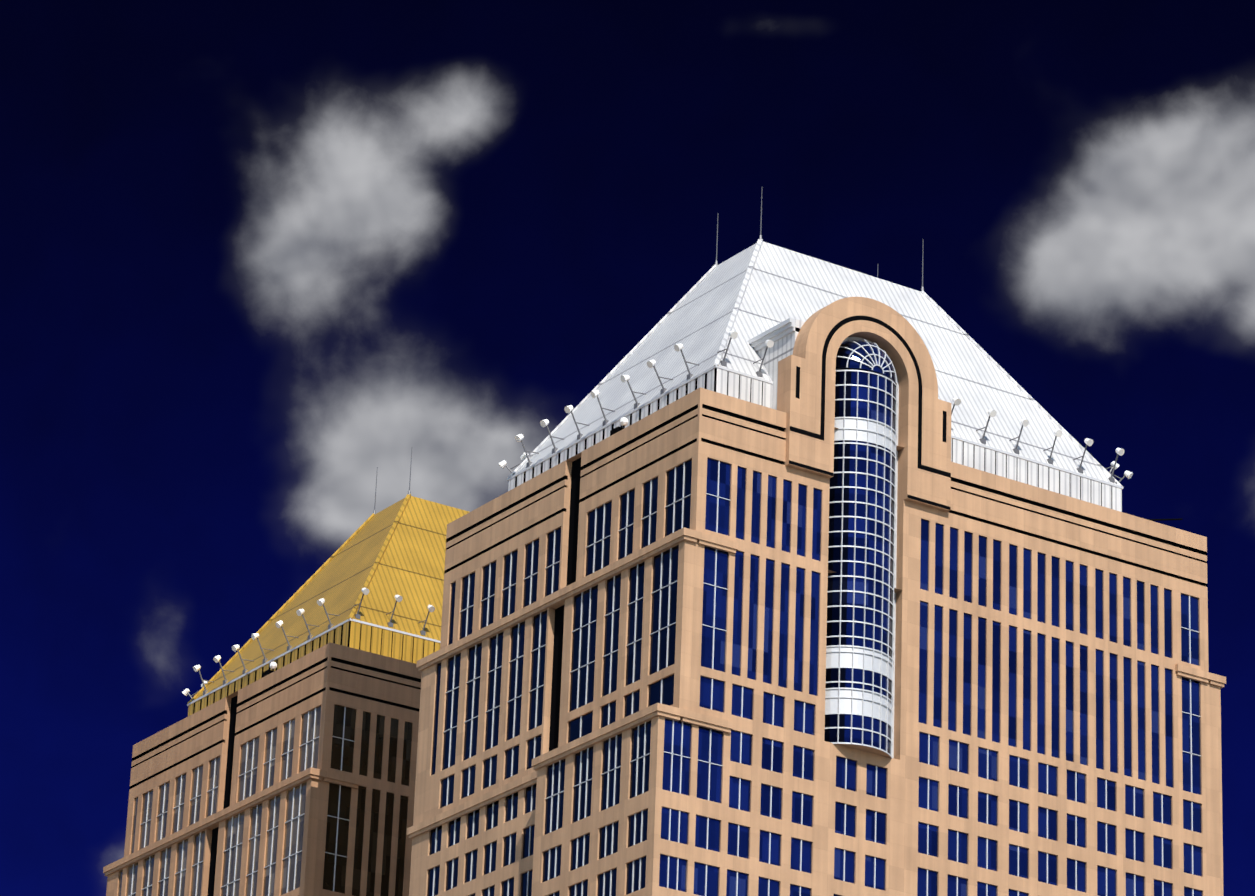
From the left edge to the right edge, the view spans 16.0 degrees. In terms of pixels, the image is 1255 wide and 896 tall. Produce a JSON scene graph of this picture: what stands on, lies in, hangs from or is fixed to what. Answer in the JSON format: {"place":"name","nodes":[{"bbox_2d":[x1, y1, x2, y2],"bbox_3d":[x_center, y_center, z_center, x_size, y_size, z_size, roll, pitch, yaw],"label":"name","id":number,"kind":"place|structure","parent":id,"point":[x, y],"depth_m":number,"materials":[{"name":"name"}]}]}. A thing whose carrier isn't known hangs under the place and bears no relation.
{"place":"outdoors","nodes":[
{"label":"outdoors","id":0,"kind":"place"},
{"bbox_2d":[103,450,468,895],"bbox_3d":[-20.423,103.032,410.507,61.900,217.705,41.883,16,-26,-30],"label":"gold tower","id":1,"kind":"structure","parent":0,"point":[280,759],"depth_m":420.71,"materials":[{"name":"brown stone"}]},
{"bbox_2d":[0,0,1254,895],"label":"sky","id":2,"kind":"structure","parent":0,"point":[258,258],"materials":[{"name":"blue"}]},
{"bbox_2d":[407,192,1225,895],"bbox_3d":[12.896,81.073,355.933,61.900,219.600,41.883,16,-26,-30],"label":"silver tower","id":3,"kind":"structure","parent":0,"point":[773,570],"depth_m":365.88,"materials":[{"name":"stone"}]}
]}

